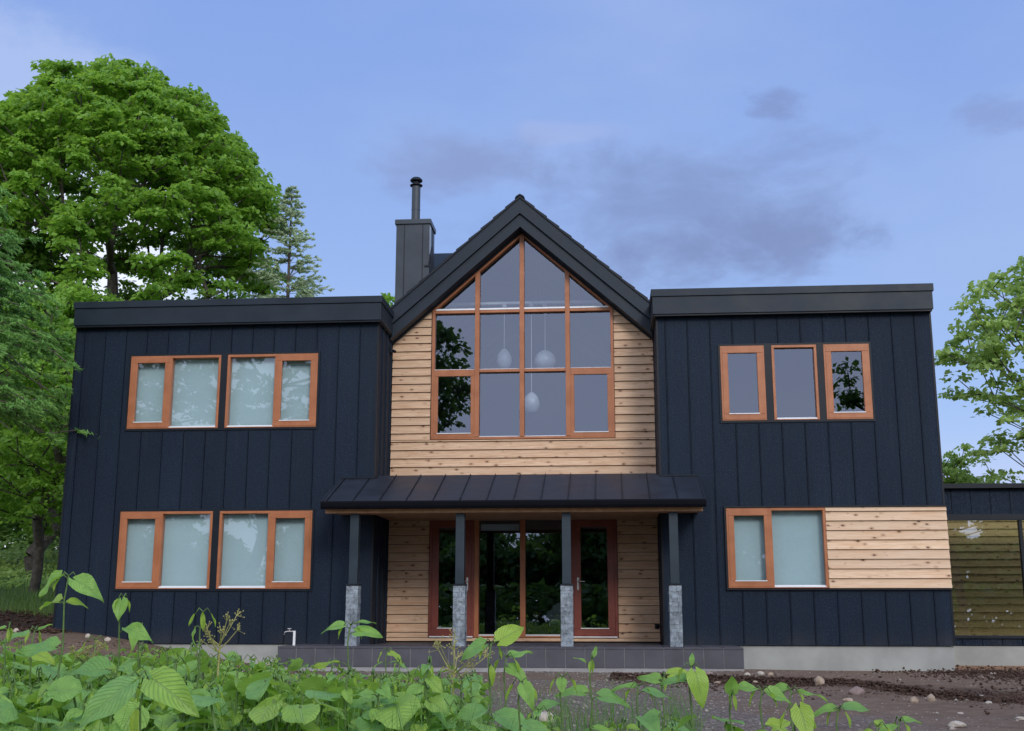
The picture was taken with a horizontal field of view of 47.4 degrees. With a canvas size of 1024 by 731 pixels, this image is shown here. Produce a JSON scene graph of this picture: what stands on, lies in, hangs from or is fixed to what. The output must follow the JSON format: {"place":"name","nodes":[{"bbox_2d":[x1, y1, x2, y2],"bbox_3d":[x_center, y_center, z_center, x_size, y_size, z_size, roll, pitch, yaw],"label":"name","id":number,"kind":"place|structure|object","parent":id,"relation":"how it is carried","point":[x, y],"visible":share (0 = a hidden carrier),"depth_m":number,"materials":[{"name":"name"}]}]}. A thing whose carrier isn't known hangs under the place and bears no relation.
{"place":"outdoors","nodes":[
{"label":"outdoors","id":0,"kind":"place"},
{"bbox_2d":[2,673,556,730],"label":"grass","id":1,"kind":"structure","parent":0,"point":[236,725],"depth_m":5.48,"materials":[{"name":"green plant"}]},
{"bbox_2d":[110,668,728,730],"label":"plant","id":2,"kind":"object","parent":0,"point":[677,715],"depth_m":8.24,"materials":[{"name":"green plant"}]},
{"bbox_2d":[0,550,1023,730],"bbox_3d":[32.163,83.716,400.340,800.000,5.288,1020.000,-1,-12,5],"label":"ground","id":3,"kind":"structure","parent":0,"point":[997,716],"depth_m":12.77,"materials":[{"name":"brown soil"}]},
{"bbox_2d":[0,622,12,723],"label":"leafy plant","id":4,"kind":"object","parent":3,"relation":"on","point":[9,635],"visible":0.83,"depth_m":6.26,"materials":[{"name":"green plant"}]},
{"bbox_2d":[0,699,33,730],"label":"leafy plant","id":5,"kind":"object","parent":3,"relation":"on","point":[6,710],"visible":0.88,"depth_m":5.64,"materials":[{"name":"green plant"}]},
{"bbox_2d":[0,677,33,730],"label":"leafy plant","id":6,"kind":"object","parent":3,"relation":"on","point":[4,689],"visible":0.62,"depth_m":6.10,"materials":[{"name":"green plant"}]},
{"bbox_2d":[0,553,56,616],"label":"grass","id":7,"kind":"structure","parent":3,"relation":"on","point":[22,605],"depth_m":26.02,"materials":[{"name":"green plant"}]},
{"bbox_2d":[2,624,55,691],"bbox_3d":[-2.749,2.111,6.568,0.335,1.282,0.222,-5,-13,23],"label":"leafy plant","id":8,"kind":"object","parent":3,"relation":"on","point":[46,656],"visible":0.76,"depth_m":6.64,"materials":[{"name":"green plant"}]},
{"bbox_2d":[0,520,58,549],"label":"distant wood","id":9,"kind":"object","parent":3,"relation":"on","point":[3,532],"depth_m":70.56,"materials":[{"name":"green plant"}]},
{"bbox_2d":[0,534,59,589],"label":"undergrowth","id":10,"kind":"object","parent":3,"relation":"on","point":[8,566],"visible":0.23,"depth_m":43.91,"materials":[{"name":"green plant"}]},
{"bbox_2d":[0,511,60,543],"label":"broadleaf tree","id":11,"kind":"object","parent":3,"relation":"on","point":[14,525],"visible":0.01,"depth_m":56.48,"materials":[{"name":"green plant"}]},
{"bbox_2d":[0,644,66,687],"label":"leafy plant","id":12,"kind":"object","parent":3,"relation":"on","point":[47,670],"visible":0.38,"depth_m":7.25,"materials":[{"name":"green plant"}]},
{"bbox_2d":[0,608,71,633],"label":"soil clods","id":13,"kind":"object","parent":3,"relation":"on","point":[49,629],"visible":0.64,"depth_m":22.16,"materials":[{"name":"brown soil"}]},
{"bbox_2d":[0,292,75,592],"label":"broadleaf tree","id":14,"kind":"object","parent":3,"relation":"on","point":[30,486],"visible":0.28,"depth_m":29.12,"materials":[{"name":"green plant"}]},
{"bbox_2d":[0,676,82,727],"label":"leafy plant","id":15,"kind":"object","parent":3,"relation":"on","point":[68,687],"visible":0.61,"depth_m":5.93,"materials":[{"name":"green plant"}]},
{"bbox_2d":[0,196,91,468],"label":"broadleaf tree","id":16,"kind":"object","parent":3,"relation":"on","point":[31,249],"visible":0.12,"depth_m":47.07,"materials":[{"name":"green plant"}]},
{"bbox_2d":[32,689,63,727],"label":"leafy plant","id":17,"kind":"object","parent":3,"relation":"on","point":[45,701],"visible":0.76,"depth_m":5.89,"materials":[{"name":"green plant"}]},
{"bbox_2d":[0,185,99,449],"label":"hemlock tree","id":18,"kind":"object","parent":3,"relation":"on","point":[14,400],"visible":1,"depth_m":21.08,"materials":[{"name":"green plant"}]},
{"bbox_2d":[32,674,68,729],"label":"leafy plant","id":19,"kind":"object","parent":3,"relation":"on","point":[43,687],"visible":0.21,"depth_m":6.10,"materials":[{"name":"green plant"}]},
{"bbox_2d":[0,706,106,730],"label":"leafy plant","id":20,"kind":"object","parent":3,"relation":"on","point":[38,712],"visible":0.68,"depth_m":5.76,"materials":[{"name":"green plant"}]},
{"bbox_2d":[18,570,103,719],"bbox_3d":[-2.421,1.882,6.152,0.489,1.587,0.232,-6,-13,27],"label":"leafy plant","id":21,"kind":"object","parent":3,"relation":"on","point":[84,583],"visible":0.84,"depth_m":6.27,"materials":[{"name":"green plant"}]},
{"bbox_2d":[0,272,123,575],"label":"broadleaf tree","id":22,"kind":"object","parent":3,"relation":"on","point":[72,292],"visible":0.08,"depth_m":37.42,"materials":[{"name":"green plant"}]},
{"bbox_2d":[60,682,104,730],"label":"leafy plant","id":23,"kind":"object","parent":3,"relation":"on","point":[75,712],"visible":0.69,"depth_m":5.59,"materials":[{"name":"green plant"}]},
{"bbox_2d":[68,640,108,683],"bbox_3d":[-2.538,2.217,6.897,0.221,1.156,0.192,-6,-13,27],"label":"dry seed head","id":24,"kind":"object","parent":3,"relation":"on","point":[88,651],"visible":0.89,"depth_m":7.00},
{"bbox_2d":[36,714,141,730],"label":"leafy plant","id":25,"kind":"object","parent":3,"relation":"on","point":[115,727],"visible":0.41,"depth_m":5.61,"materials":[{"name":"green plant"}]},
{"bbox_2d":[25,689,171,723],"bbox_3d":[-2.187,2.195,6.150,0.808,0.996,0.594,2,-12,-11],"label":"leafy plant","id":26,"kind":"object","parent":3,"relation":"on","point":[34,695],"visible":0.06,"depth_m":6.20,"materials":[{"name":"green plant"}]},
{"bbox_2d":[50,693,160,719],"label":"leafy plant","id":27,"kind":"object","parent":3,"relation":"on","point":[56,704],"visible":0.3,"depth_m":6.01,"materials":[{"name":"green plant"}]},
{"bbox_2d":[66,593,152,719],"bbox_3d":[-2.206,1.966,6.276,0.510,1.463,0.289,2,-12,-9],"label":"leafy plant","id":28,"kind":"object","parent":3,"relation":"on","point":[95,666],"visible":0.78,"depth_m":6.42,"materials":[{"name":"green plant"}]},
{"bbox_2d":[82,676,165,713],"bbox_3d":[-2.080,2.255,6.523,0.638,0.999,0.633,7,-14,-29],"label":"leafy plant","id":29,"kind":"object","parent":3,"relation":"on","point":[161,705],"visible":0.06,"depth_m":6.59,"materials":[{"name":"green plant"}]},
{"bbox_2d":[120,644,153,676],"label":"leafy plant","id":30,"kind":"object","parent":3,"relation":"on","point":[144,654],"visible":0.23,"depth_m":7.40,"materials":[{"name":"green plant"}]},
{"bbox_2d":[78,666,199,730],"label":"leafy plant","id":31,"kind":"object","parent":3,"relation":"on","point":[166,685],"visible":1,"depth_m":4.51,"materials":[{"name":"green plant"}]},
{"bbox_2d":[0,52,290,531],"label":"broadleaf tree","id":32,"kind":"object","parent":3,"relation":"on","point":[122,125],"visible":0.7,"depth_m":42.23,"materials":[{"name":"green plant"}]},
{"bbox_2d":[113,688,210,730],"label":"leafy plant","id":33,"kind":"object","parent":3,"relation":"on","point":[119,715],"visible":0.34,"depth_m":5.68,"materials":[{"name":"green plant"}]},
{"bbox_2d":[156,657,197,676],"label":"leafy plant","id":34,"kind":"object","parent":3,"relation":"on","point":[192,665],"visible":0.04,"depth_m":7.34,"materials":[{"name":"green plant"}]},
{"bbox_2d":[132,658,233,685],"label":"leafy plant","id":35,"kind":"object","parent":3,"relation":"on","point":[152,661],"visible":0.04,"depth_m":7.58,"materials":[{"name":"green plant"}]},
{"bbox_2d":[142,711,229,730],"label":"leafy plant","id":36,"kind":"object","parent":3,"relation":"on","point":[170,719],"visible":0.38,"depth_m":5.73,"materials":[{"name":"green plant"}]},
{"bbox_2d":[166,673,220,730],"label":"leafy plant","id":37,"kind":"object","parent":3,"relation":"on","point":[172,727],"visible":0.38,"depth_m":5.66,"materials":[{"name":"green plant"}]},
{"bbox_2d":[179,642,217,724],"bbox_3d":[-1.929,2.265,7.104,0.298,1.143,0.373,5,-13,-24],"label":"leafy plant","id":38,"kind":"object","parent":3,"relation":"on","point":[187,658],"visible":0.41,"depth_m":7.17,"materials":[{"name":"green plant"}]},
{"bbox_2d":[187,607,215,691],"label":"leafy plant","id":39,"kind":"object","parent":3,"relation":"on","point":[189,683],"visible":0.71,"depth_m":6.58,"materials":[{"name":"green plant"}]},
{"bbox_2d":[193,660,229,728],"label":"leafy plant","id":40,"kind":"object","parent":3,"relation":"on","point":[206,671],"visible":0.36,"depth_m":6.78,"materials":[{"name":"green plant"}]},
{"bbox_2d":[188,681,236,730],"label":"leafy plant","id":41,"kind":"object","parent":3,"relation":"on","point":[216,704],"visible":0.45,"depth_m":5.79,"materials":[{"name":"green plant"}]},
{"bbox_2d":[185,697,243,729],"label":"leafy plant","id":42,"kind":"object","parent":3,"relation":"on","point":[224,711],"visible":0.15,"depth_m":6.19,"materials":[{"name":"green plant"}]},
{"bbox_2d":[196,609,244,675],"bbox_3d":[-1.698,2.078,6.654,0.270,1.358,0.271,-1,-12,5],"label":"dry seed head","id":43,"kind":"object","parent":3,"relation":"on","point":[213,641],"visible":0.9,"depth_m":6.76},
{"bbox_2d":[205,664,264,730],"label":"leafy plant","id":44,"kind":"object","parent":3,"relation":"on","point":[229,686],"visible":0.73,"depth_m":5.86,"materials":[{"name":"green plant"}]},
{"bbox_2d":[177,680,320,730],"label":"leafy plant","id":45,"kind":"object","parent":3,"relation":"on","point":[201,701],"visible":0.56,"depth_m":5.61,"materials":[{"name":"green plant"}]},
{"bbox_2d":[210,677,309,730],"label":"leafy plant","id":46,"kind":"object","parent":3,"relation":"on","point":[299,700],"visible":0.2,"depth_m":6.36,"materials":[{"name":"green plant"}]},
{"bbox_2d":[244,658,302,683],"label":"leafy plant","id":47,"kind":"object","parent":3,"relation":"on","point":[295,664],"visible":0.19,"depth_m":8.79,"materials":[{"name":"green plant"}]},
{"bbox_2d":[260,673,295,729],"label":"leafy plant","id":48,"kind":"object","parent":3,"relation":"on","point":[283,685],"visible":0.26,"depth_m":6.17,"materials":[{"name":"green plant"}]},
{"bbox_2d":[245,185,334,297],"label":"larch tree","id":49,"kind":"object","parent":3,"relation":"on","point":[300,286],"visible":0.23,"depth_m":44.79,"materials":[{"name":"green plant"}]},
{"bbox_2d":[236,674,346,730],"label":"leafy plant","id":50,"kind":"object","parent":3,"relation":"on","point":[304,714],"visible":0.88,"depth_m":5.46,"materials":[{"name":"green plant"}]},
{"bbox_2d":[241,674,359,730],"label":"leafy plant","id":51,"kind":"object","parent":3,"relation":"on","point":[253,691],"visible":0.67,"depth_m":5.67,"materials":[{"name":"green plant"}]},
{"bbox_2d":[252,670,369,720],"bbox_3d":[-1.201,2.272,6.691,0.719,1.006,0.683,-1,-12,5],"label":"leafy plant","id":52,"kind":"object","parent":3,"relation":"on","point":[339,684],"visible":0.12,"depth_m":6.96,"materials":[{"name":"green plant"}]},
{"bbox_2d":[321,667,371,730],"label":"leafy plant","id":53,"kind":"object","parent":3,"relation":"on","point":[346,694],"visible":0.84,"depth_m":5.71,"materials":[{"name":"green plant"}]},
{"bbox_2d":[312,620,382,686],"bbox_3d":[-0.976,2.138,6.816,0.386,1.280,0.209,-7,-14,31],"label":"leafy plant","id":54,"kind":"object","parent":3,"relation":"on","point":[363,630],"visible":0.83,"depth_m":6.92,"materials":[{"name":"green plant"}]},
{"bbox_2d":[290,676,435,730],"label":"leafy plant","id":55,"kind":"object","parent":3,"relation":"on","point":[320,694],"visible":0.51,"depth_m":6.14,"materials":[{"name":"green plant"}]},
{"bbox_2d":[351,673,403,730],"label":"leafy plant","id":56,"kind":"object","parent":3,"relation":"on","point":[369,692],"visible":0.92,"depth_m":5.54,"materials":[{"name":"green plant"}]},
{"bbox_2d":[326,693,446,730],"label":"leafy plant","id":57,"kind":"object","parent":3,"relation":"on","point":[404,705],"visible":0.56,"depth_m":5.50,"materials":[{"name":"green plant"}]},
{"bbox_2d":[375,671,408,706],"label":"leafy plant","id":58,"kind":"object","parent":3,"relation":"on","point":[398,676],"visible":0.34,"depth_m":6.78,"materials":[{"name":"green plant"}]},
{"bbox_2d":[380,693,459,730],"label":"leafy plant","id":59,"kind":"object","parent":3,"relation":"on","point":[448,697],"visible":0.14,"depth_m":6.00,"materials":[{"name":"green plant"}]},
{"bbox_2d":[403,666,444,730],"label":"leafy plant","id":60,"kind":"object","parent":3,"relation":"on","point":[417,718],"visible":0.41,"depth_m":5.96,"materials":[{"name":"green plant"}]},
{"bbox_2d":[405,655,449,730],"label":"leafy plant","id":61,"kind":"object","parent":3,"relation":"on","point":[437,701],"visible":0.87,"depth_m":5.66,"materials":[{"name":"green plant"}]},
{"bbox_2d":[428,628,494,717],"bbox_3d":[-0.281,2.075,6.343,0.338,1.262,0.423,-6,-13,26],"label":"dry seed head","id":62,"kind":"object","parent":3,"relation":"on","point":[453,672],"visible":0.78,"depth_m":6.42},
{"bbox_2d":[447,673,476,730],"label":"leafy plant","id":63,"kind":"object","parent":3,"relation":"on","point":[456,697],"visible":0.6,"depth_m":6.38,"materials":[{"name":"green plant"}]},
{"bbox_2d":[422,675,507,729],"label":"leafy plant","id":64,"kind":"object","parent":3,"relation":"on","point":[476,686],"visible":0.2,"depth_m":7.27,"materials":[{"name":"green plant"}]},
{"bbox_2d":[429,721,509,730],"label":"leafy plant","id":65,"kind":"object","parent":3,"relation":"on","point":[477,725],"visible":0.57,"depth_m":5.62,"materials":[{"name":"green plant"}]},
{"bbox_2d":[459,671,488,730],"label":"leafy plant","id":66,"kind":"object","parent":3,"relation":"on","point":[467,700],"visible":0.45,"depth_m":6.96,"materials":[{"name":"green plant"}]},
{"bbox_2d":[452,624,526,730],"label":"leafy plant","id":67,"kind":"object","parent":3,"relation":"on","point":[506,635],"visible":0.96,"depth_m":5.82,"materials":[{"name":"green plant"}]},
{"bbox_2d":[494,650,532,728],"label":"leafy plant","id":68,"kind":"object","parent":3,"relation":"on","point":[515,670],"visible":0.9,"depth_m":6.22,"materials":[{"name":"green plant"}]},
{"bbox_2d":[505,677,547,730],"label":"leafy plant","id":69,"kind":"object","parent":3,"relation":"on","point":[527,692],"visible":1,"depth_m":5.39,"materials":[{"name":"green plant"}]},
{"bbox_2d":[52,177,1023,672],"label":"house","id":70,"kind":"structure","parent":3,"relation":"on","point":[718,479],"depth_m":20.77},
{"bbox_2d":[115,511,212,588],"bbox_3d":[-6.123,3.266,20.651,1.684,1.350,0.183,-1,-12,5],"label":"window","id":71,"kind":"structure","parent":70,"relation":"in","point":[162,549],"depth_m":20.70,"materials":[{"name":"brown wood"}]},
{"bbox_2d":[127,355,221,428],"bbox_3d":[-6.121,0.492,21.238,1.684,1.342,0.183,-1,-12,5],"label":"window","id":72,"kind":"structure","parent":70,"relation":"in","point":[166,392],"depth_m":21.29,"materials":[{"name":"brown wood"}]},
{"bbox_2d":[216,511,312,588],"bbox_3d":[-4.329,3.237,20.506,1.666,1.350,0.183,-1,-12,5],"label":"window","id":73,"kind":"structure","parent":70,"relation":"in","point":[257,549],"depth_m":20.56,"materials":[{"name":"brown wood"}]},
{"bbox_2d":[224,353,317,427],"bbox_3d":[-4.327,0.463,21.093,1.666,1.342,0.183,-1,-12,5],"label":"window","id":74,"kind":"structure","parent":70,"relation":"in","point":[263,390],"depth_m":21.15,"materials":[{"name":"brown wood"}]},
{"bbox_2d":[428,520,474,636],"bbox_3d":[-1.108,3.888,21.457,0.836,2.160,0.211,-1,-12,5],"label":"glazed door","id":75,"kind":"structure","parent":70,"relation":"in","point":[433,630],"depth_m":21.43,"materials":[{"name":"red paint"}]},
{"bbox_2d":[497,304,511,368],"bbox_3d":[-0.156,-0.587,23.581,0.310,1.323,0.310,-1,-12,5],"label":"pendant lamp","id":76,"kind":"object","parent":70,"relation":"hanging from","point":[504,359],"visible":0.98,"depth_m":23.39,"materials":[{"name":"white glass"}]},
{"bbox_2d":[474,520,559,637],"bbox_3d":[0.199,3.880,21.417,1.775,2.160,0.198,-1,-12,5],"label":"glazed door","id":77,"kind":"structure","parent":70,"relation":"in","point":[484,527],"depth_m":21.37,"materials":[{"name":"brown wood"}]},
{"bbox_2d":[431,233,614,439],"bbox_3d":[0.198,-0.614,22.333,3.464,4.083,0.147,-1,-12,5],"label":"gable window","id":78,"kind":"structure","parent":70,"relation":"in","point":[474,434],"depth_m":22.17,"materials":[{"name":"brown wood"}]},
{"bbox_2d":[525,304,539,412],"bbox_3d":[0.391,-0.155,23.444,0.330,2.223,0.330,-1,-12,5],"label":"pendant lamp","id":79,"kind":"object","parent":70,"relation":"hanging from","point":[532,403],"visible":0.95,"depth_m":23.16,"materials":[{"name":"white glass"}]},
{"bbox_2d":[534,303,555,367],"bbox_3d":[0.666,-0.590,23.513,0.440,1.344,0.440,-1,-12,5],"label":"pendant lamp","id":80,"kind":"object","parent":70,"relation":"hanging from","point":[545,358],"visible":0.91,"depth_m":23.26,"materials":[{"name":"white glass"}]},
{"bbox_2d":[547,603,561,633],"bbox_3d":[1.068,5.316,24.382,0.660,0.700,0.600,-1,-12,5],"label":"armchair","id":81,"kind":"object","parent":70,"relation":"on","point":[554,615],"visible":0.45,"depth_m":24.13,"materials":[{"name":"grey fabric"}]},
{"bbox_2d":[571,520,618,637],"bbox_3d":[1.498,3.845,21.246,0.841,2.160,0.211,-1,-12,5],"label":"glazed door","id":82,"kind":"structure","parent":70,"relation":"in","point":[579,632],"depth_m":21.20,"materials":[{"name":"red paint"}]},
{"bbox_2d":[720,345,766,420],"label":"window","id":83,"kind":"structure","parent":70,"relation":"in","point":[724,350],"depth_m":20.34,"materials":[{"name":"brown wood"}]},
{"bbox_2d":[726,507,828,587],"bbox_3d":[4.483,3.092,19.793,1.662,1.342,0.183,-1,-12,5],"label":"window","id":84,"kind":"structure","parent":70,"relation":"in","point":[767,547],"depth_m":19.84,"materials":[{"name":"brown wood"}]},
{"bbox_2d":[771,345,819,419],"bbox_3d":[4.926,0.300,20.334,0.773,1.325,0.130,-1,-12,5],"label":"window","id":85,"kind":"structure","parent":70,"relation":"in","point":[813,347],"depth_m":20.29,"materials":[{"name":"brown wood"}]},
{"bbox_2d":[823,344,872,419],"bbox_3d":[5.819,0.284,20.254,0.779,1.325,0.144,-1,-12,5],"label":"window","id":86,"kind":"structure","parent":70,"relation":"in","point":[827,348],"depth_m":20.20,"materials":[{"name":"brown wood"}]},
{"bbox_2d":[946,514,1023,638],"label":"annex window","id":87,"kind":"structure","parent":70,"relation":"in","point":[950,517],"depth_m":21.62,"materials":[{"name":"black metal"}]},
{"bbox_2d":[534,672,576,730],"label":"leafy plant","id":88,"kind":"object","parent":3,"relation":"on","point":[561,683],"visible":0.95,"depth_m":5.97,"materials":[{"name":"green plant"}]},
{"bbox_2d":[555,646,630,730],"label":"leafy plant","id":89,"kind":"object","parent":3,"relation":"on","point":[606,695],"visible":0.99,"depth_m":6.16,"materials":[{"name":"green plant"}]},
{"bbox_2d":[611,681,671,730],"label":"leafy plant","id":90,"kind":"object","parent":3,"relation":"on","point":[651,723],"visible":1,"depth_m":6.12,"materials":[{"name":"green plant"}]},
{"bbox_2d":[633,667,688,730],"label":"leafy plant","id":91,"kind":"object","parent":3,"relation":"on","point":[654,677],"visible":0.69,"depth_m":6.53,"materials":[{"name":"green plant"}]},
{"bbox_2d":[660,653,708,730],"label":"leafy plant","id":92,"kind":"object","parent":3,"relation":"on","point":[698,682],"visible":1,"depth_m":5.70,"materials":[{"name":"green plant"}]},
{"bbox_2d":[675,715,765,730],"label":"leafy plant","id":93,"kind":"object","parent":3,"relation":"on","point":[684,720],"visible":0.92,"depth_m":5.93,"materials":[{"name":"green plant"}]},
{"bbox_2d":[724,676,738,730],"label":"leafy plant","id":94,"kind":"object","parent":3,"relation":"on","point":[731,687],"visible":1,"depth_m":5.70,"materials":[{"name":"green plant"}]},
{"bbox_2d":[738,681,791,730],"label":"leafy plant","id":95,"kind":"object","parent":3,"relation":"on","point":[775,693],"visible":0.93,"depth_m":5.89,"materials":[{"name":"green plant"}]},
{"bbox_2d":[779,702,815,730],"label":"leafy plant","id":96,"kind":"object","parent":3,"relation":"on","point":[802,715],"visible":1,"depth_m":4.87,"materials":[{"name":"green plant"}]},
{"bbox_2d":[771,682,827,730],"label":"leafy plant","id":97,"kind":"object","parent":3,"relation":"on","point":[781,686],"visible":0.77,"depth_m":6.25,"materials":[{"name":"green plant"}]},
{"bbox_2d":[610,671,1023,714],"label":"soil clods","id":98,"kind":"object","parent":3,"relation":"on","point":[918,691],"visible":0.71,"depth_m":14.26,"materials":[{"name":"brown soil"}]},
{"bbox_2d":[814,701,869,730],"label":"leafy plant","id":99,"kind":"object","parent":3,"relation":"on","point":[849,705],"visible":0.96,"depth_m":5.68,"materials":[{"name":"green plant"}]},
{"bbox_2d":[879,716,921,730],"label":"leafy plant","id":100,"kind":"object","parent":3,"relation":"on","point":[893,727],"visible":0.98,"depth_m":6.00,"materials":[{"name":"green plant"}]},
{"bbox_2d":[830,664,1023,692],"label":"soil clods","id":101,"kind":"object","parent":3,"relation":"on","point":[999,673],"visible":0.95,"depth_m":16.86,"materials":[{"name":"brown soil"}]},
{"bbox_2d":[942,443,1007,483],"bbox_3d":[13.575,5.396,35.041,3.616,6.133,3.090,-1,-12,5],"label":"broadleaf tree","id":102,"kind":"object","parent":3,"relation":"on","point":[958,475],"visible":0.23,"depth_m":35.14,"materials":[{"name":"green plant"}]},
{"bbox_2d":[934,255,1023,482],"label":"broadleaf tree","id":103,"kind":"object","parent":3,"relation":"on","point":[992,347],"visible":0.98,"depth_m":32.22,"materials":[{"name":"green plant"}]},
{"bbox_2d":[0,0,1023,547],"label":"sky","id":104,"kind":"structure","parent":0,"point":[681,143],"materials":[{"name":"blue"}]},
{"bbox_2d":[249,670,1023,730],"bbox_3d":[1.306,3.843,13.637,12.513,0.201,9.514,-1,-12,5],"label":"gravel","id":105,"kind":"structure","parent":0,"point":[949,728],"depth_m":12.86,"materials":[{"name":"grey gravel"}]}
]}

